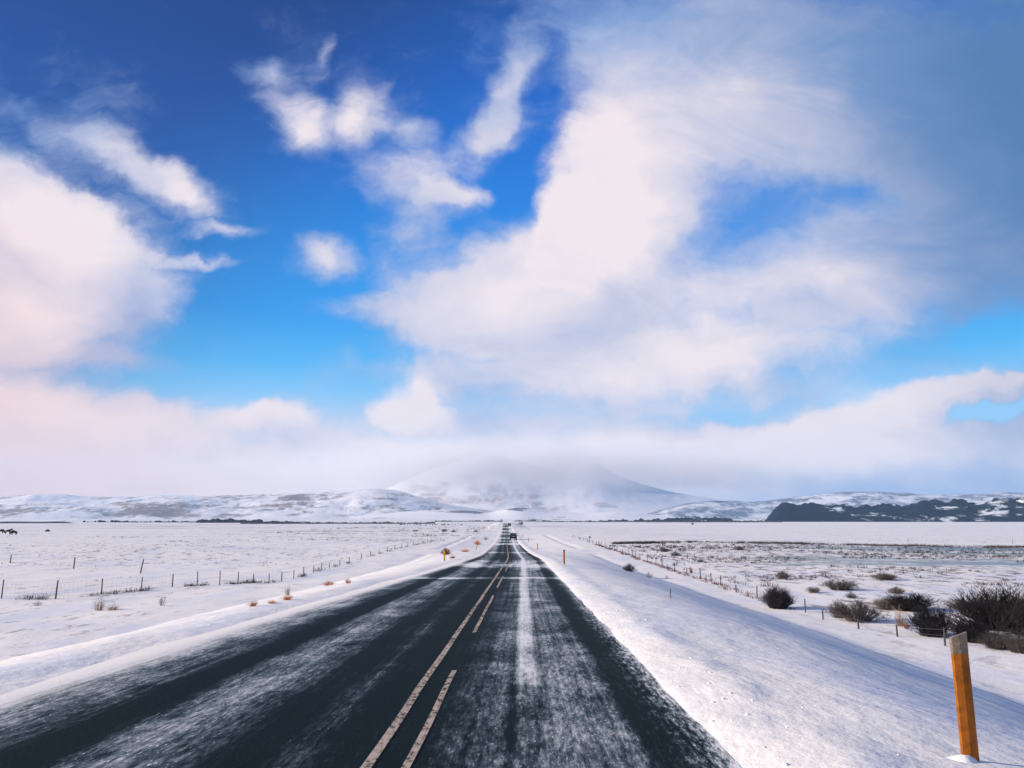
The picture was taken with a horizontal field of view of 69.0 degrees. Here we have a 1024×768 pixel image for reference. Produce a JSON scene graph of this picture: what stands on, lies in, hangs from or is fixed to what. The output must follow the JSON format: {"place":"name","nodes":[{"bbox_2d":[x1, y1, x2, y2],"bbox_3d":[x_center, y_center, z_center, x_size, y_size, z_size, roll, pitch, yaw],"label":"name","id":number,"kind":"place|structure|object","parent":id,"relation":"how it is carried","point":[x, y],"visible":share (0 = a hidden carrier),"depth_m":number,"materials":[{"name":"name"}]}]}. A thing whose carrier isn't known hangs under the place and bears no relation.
{"place":"outdoors","nodes":[
{"label":"outdoors","id":0,"kind":"place"},
{"bbox_2d":[0,520,72,522],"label":"river terrace","id":1,"kind":"structure","parent":0,"point":[32,521],"depth_m":888.34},
{"bbox_2d":[0,489,492,518],"bbox_3d":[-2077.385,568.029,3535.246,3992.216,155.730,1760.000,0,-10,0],"label":"hills","id":2,"kind":"structure","parent":0,"point":[346,504],"depth_m":3331.93,"materials":[{"name":"white snow"}]},
{"bbox_2d":[0,523,742,767],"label":"road","id":3,"kind":"structure","parent":0,"point":[552,671],"depth_m":9.88,"materials":[{"name":"black asphalt"}]},
{"bbox_2d":[360,526,508,767],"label":"road marking","id":4,"kind":"object","parent":3,"relation":"on","point":[375,753],"visible":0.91,"depth_m":8.86,"materials":[{"name":"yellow paint"}]},
{"bbox_2d":[510,533,516,539],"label":"car","id":5,"kind":"object","parent":3,"relation":"on","point":[513,535],"visible":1,"depth_m":190.00,"materials":[{"name":"black paint"}]},
{"bbox_2d":[0,519,1023,767],"bbox_3d":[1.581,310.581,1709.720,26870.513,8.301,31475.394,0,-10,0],"label":"ground","id":6,"kind":"structure","parent":0,"point":[874,695],"depth_m":42.09,"materials":[{"name":"white snow"}]},
{"bbox_2d":[10,555,143,572],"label":"wire fence","id":7,"kind":"object","parent":6,"relation":"on","point":[97,559],"visible":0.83,"depth_m":80.20,"materials":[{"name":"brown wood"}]},
{"bbox_2d":[92,599,104,609],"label":"grass tuft","id":8,"kind":"object","parent":6,"relation":"on","point":[98,605],"visible":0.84,"depth_m":43.87,"materials":[{"name":"plant"}]},
{"bbox_2d":[106,602,120,610],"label":"grass tuft","id":9,"kind":"object","parent":6,"relation":"on","point":[111,608],"visible":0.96,"depth_m":43.52,"materials":[{"name":"plant"}]},
{"bbox_2d":[83,518,309,522],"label":"treeline","id":10,"kind":"object","parent":6,"relation":"on","point":[218,520],"visible":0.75,"depth_m":968.94,"materials":[{"name":"grey plant"}]},
{"bbox_2d":[0,539,427,598],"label":"wire fence","id":11,"kind":"object","parent":6,"relation":"on","point":[3,584],"visible":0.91,"depth_m":54.92,"materials":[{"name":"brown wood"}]},
{"bbox_2d":[2,533,434,583],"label":"meadow stubble","id":12,"kind":"object","parent":6,"relation":"on","point":[214,545],"visible":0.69,"depth_m":122.64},
{"bbox_2d":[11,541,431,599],"bbox_3d":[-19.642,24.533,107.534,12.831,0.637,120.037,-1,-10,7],"label":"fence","id":13,"kind":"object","parent":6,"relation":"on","point":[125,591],"visible":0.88,"depth_m":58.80,"materials":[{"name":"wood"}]},
{"bbox_2d":[247,600,258,606],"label":"grass tuft","id":14,"kind":"object","parent":6,"relation":"on","point":[253,604],"visible":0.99,"depth_m":22.65,"materials":[{"name":"orange plant"}]},
{"bbox_2d":[280,594,292,599],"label":"grass tuft","id":15,"kind":"object","parent":6,"relation":"on","point":[288,598],"visible":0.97,"depth_m":24.78,"materials":[{"name":"orange plant"}]},
{"bbox_2d":[320,580,334,585],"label":"grass tuft","id":16,"kind":"object","parent":6,"relation":"on","point":[328,583],"visible":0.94,"depth_m":34.72,"materials":[{"name":"orange plant"}]},
{"bbox_2d":[240,521,434,523],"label":"treeline","id":17,"kind":"object","parent":6,"relation":"on","point":[388,522],"visible":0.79,"depth_m":791.20,"materials":[{"name":"grey plant"}]},
{"bbox_2d":[198,525,495,541],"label":"meadow stubble","id":18,"kind":"object","parent":6,"relation":"on","point":[389,533],"visible":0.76,"depth_m":249.27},
{"bbox_2d":[440,547,451,554],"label":"heather bush","id":19,"kind":"object","parent":6,"relation":"on","point":[448,552],"visible":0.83,"depth_m":102.96,"materials":[{"name":"plant"}]},
{"bbox_2d":[10,571,898,765],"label":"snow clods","id":20,"kind":"object","parent":6,"relation":"on","point":[784,764],"visible":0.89,"depth_m":9.71,"materials":[{"name":"white snow"}]},
{"bbox_2d":[400,520,781,524],"bbox_3d":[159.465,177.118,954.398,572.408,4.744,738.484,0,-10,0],"label":"treeline","id":21,"kind":"object","parent":6,"relation":"on","point":[593,521],"visible":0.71,"depth_m":1234.03,"materials":[{"name":"plant"}]},
{"bbox_2d":[622,563,636,571],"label":"willow shrub","id":22,"kind":"object","parent":6,"relation":"on","point":[629,567],"visible":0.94,"depth_m":65.80,"materials":[{"name":"grey plant"}]},
{"bbox_2d":[594,544,795,609],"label":"fence","id":23,"kind":"object","parent":6,"relation":"on","point":[656,564],"visible":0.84,"depth_m":71.83,"materials":[{"name":"brown wood"}]},
{"bbox_2d":[734,545,744,549],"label":"willow shrub","id":24,"kind":"object","parent":6,"relation":"on","point":[738,547],"visible":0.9,"depth_m":124.31,"materials":[{"name":"grey plant"}]},
{"bbox_2d":[573,534,945,645],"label":"wire fence","id":25,"kind":"object","parent":6,"relation":"on","point":[858,620],"visible":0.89,"depth_m":42.91,"materials":[{"name":"brown wood"}]},
{"bbox_2d":[758,582,796,608],"bbox_3d":[15.906,12.761,44.770,2.329,1.666,2.388,-5,-11,24],"label":"willow shrub","id":26,"kind":"object","parent":6,"relation":"on","point":[776,599],"visible":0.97,"depth_m":44.48,"materials":[{"name":"black plant"}]},
{"bbox_2d":[772,570,790,578],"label":"willow shrub","id":27,"kind":"object","parent":6,"relation":"on","point":[782,575],"visible":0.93,"depth_m":66.58,"materials":[{"name":"plant"}]},
{"bbox_2d":[806,586,819,592],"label":"willow shrub","id":28,"kind":"object","parent":6,"relation":"on","point":[812,590],"visible":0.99,"depth_m":53.84,"materials":[{"name":"plant"}]},
{"bbox_2d":[610,541,1023,586],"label":"marsh scrub","id":29,"kind":"object","parent":6,"relation":"on","point":[815,577],"visible":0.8,"depth_m":114.41,"materials":[{"name":"brown plant"}]},
{"bbox_2d":[611,540,1023,548],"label":"marsh scrub","id":30,"kind":"object","parent":6,"relation":"on","point":[803,543],"visible":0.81,"depth_m":147.71,"materials":[{"name":"brown plant"}]},
{"bbox_2d":[823,597,848,617],"bbox_3d":[17.901,12.240,40.828,1.498,1.267,1.373,4,-11,-22],"label":"willow shrub","id":31,"kind":"object","parent":6,"relation":"on","point":[837,604],"visible":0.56,"depth_m":40.68,"materials":[{"name":"plant"}]},
{"bbox_2d":[822,578,866,590],"bbox_3d":[24.354,14.935,55.702,3.154,1.032,3.442,1,-10,-8],"label":"willow shrub","id":32,"kind":"object","parent":6,"relation":"on","point":[842,585],"visible":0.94,"depth_m":55.34,"materials":[{"name":"plant"}]},
{"bbox_2d":[843,592,857,598],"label":"willow shrub","id":33,"kind":"object","parent":6,"relation":"on","point":[850,595],"visible":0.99,"depth_m":49.95,"materials":[{"name":"plant"}]},
{"bbox_2d":[831,598,892,622],"bbox_3d":[18.413,11.885,39.372,3.111,1.466,2.850,-1,-10,5],"label":"willow shrub","id":34,"kind":"object","parent":6,"relation":"on","point":[861,612],"visible":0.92,"depth_m":38.91,"materials":[{"name":"plant"}]},
{"bbox_2d":[869,597,895,610],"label":"willow shrub","id":35,"kind":"object","parent":6,"relation":"on","point":[879,602],"visible":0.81,"depth_m":44.29,"materials":[{"name":"plant"}]},
{"bbox_2d":[871,571,900,579],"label":"willow shrub","id":36,"kind":"object","parent":6,"relation":"on","point":[883,576],"visible":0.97,"depth_m":65.18,"materials":[{"name":"plant"}]},
{"bbox_2d":[885,586,908,593],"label":"willow shrub","id":37,"kind":"object","parent":6,"relation":"on","point":[894,590],"visible":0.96,"depth_m":52.49,"materials":[{"name":"brown plant"}]},
{"bbox_2d":[894,606,905,625],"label":"grass tuft","id":38,"kind":"object","parent":6,"relation":"on","point":[899,622],"visible":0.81,"depth_m":37.51,"materials":[{"name":"plant"}]},
{"bbox_2d":[881,591,947,611],"bbox_3d":[23.323,12.772,43.873,3.525,1.220,3.614,6,-12,-32],"label":"willow shrub","id":39,"kind":"object","parent":6,"relation":"on","point":[906,603],"visible":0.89,"depth_m":43.43,"materials":[{"name":"black plant"}]},
{"bbox_2d":[905,602,957,637],"bbox_3d":[19.345,10.904,34.445,2.340,1.717,2.399,-4,-11,20],"label":"willow shrub","id":40,"kind":"object","parent":6,"relation":"on","point":[932,624],"visible":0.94,"depth_m":34.21,"materials":[{"name":"black plant"}]},
{"bbox_2d":[936,598,966,609],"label":"willow shrub","id":41,"kind":"object","parent":6,"relation":"on","point":[952,603],"visible":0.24,"depth_m":44.56,"materials":[{"name":"grey plant"}]},
{"bbox_2d":[946,632,979,763],"bbox_3d":[4.044,3.119,6.932,0.664,1.560,0.400,-1,-10,8],"label":"marker post","id":42,"kind":"object","parent":6,"relation":"on","point":[969,750],"visible":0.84,"depth_m":6.96,"materials":[{"name":"orange plastic"}]},
{"bbox_2d":[941,616,995,643],"bbox_3d":[19.996,10.756,32.748,2.501,1.275,2.292,-5,-11,26],"label":"willow shrub","id":43,"kind":"object","parent":6,"relation":"on","point":[973,631],"visible":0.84,"depth_m":32.56,"materials":[{"name":"black plant"}]},
{"bbox_2d":[937,582,1023,632],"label":"willow shrub","id":44,"kind":"object","parent":6,"relation":"on","point":[980,608],"visible":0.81,"depth_m":35.88,"materials":[{"name":"black plant"}]},
{"bbox_2d":[974,628,1015,649],"bbox_3d":[20.178,10.586,31.004,1.760,0.968,1.613,-1,-10,4],"label":"willow shrub","id":45,"kind":"object","parent":6,"relation":"on","point":[994,643],"visible":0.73,"depth_m":30.83,"materials":[{"name":"plant"}]},
{"bbox_2d":[991,592,1023,633],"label":"willow shrub","id":46,"kind":"object","parent":6,"relation":"on","point":[1017,621],"visible":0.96,"depth_m":34.40,"materials":[{"name":"black plant"}]},
{"bbox_2d":[997,627,1023,653],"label":"willow shrub","id":47,"kind":"object","parent":6,"relation":"on","point":[1012,643],"visible":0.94,"depth_m":30.03,"materials":[{"name":"grey plant"}]},
{"bbox_2d":[0,0,1023,501],"label":"sky","id":48,"kind":"structure","parent":0,"point":[724,250],"materials":[{"name":"blue"}]},
{"bbox_2d":[349,508,683,519],"bbox_3d":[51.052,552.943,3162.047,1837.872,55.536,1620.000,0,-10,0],"label":"hills","id":49,"kind":"structure","parent":0,"point":[520,514],"depth_m":2839.72,"materials":[{"name":"white snow"}]},
{"bbox_2d":[384,456,721,513],"bbox_3d":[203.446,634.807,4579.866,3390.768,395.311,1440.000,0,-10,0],"label":"mountain","id":50,"kind":"structure","parent":0,"point":[494,483],"depth_m":4304.38,"materials":[{"name":"white snow"}]},
{"bbox_2d":[600,497,1023,521],"bbox_3d":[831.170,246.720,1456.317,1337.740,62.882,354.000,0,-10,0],"label":"cliff","id":51,"kind":"structure","parent":0,"point":[1008,509],"depth_m":1400.08,"materials":[{"name":"grey stone"}]},
{"bbox_2d":[647,492,1023,519],"bbox_3d":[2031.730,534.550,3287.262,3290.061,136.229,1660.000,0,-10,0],"label":"hills","id":52,"kind":"structure","parent":0,"point":[741,510],"depth_m":3154.85,"materials":[{"name":"white snow"}]}
]}

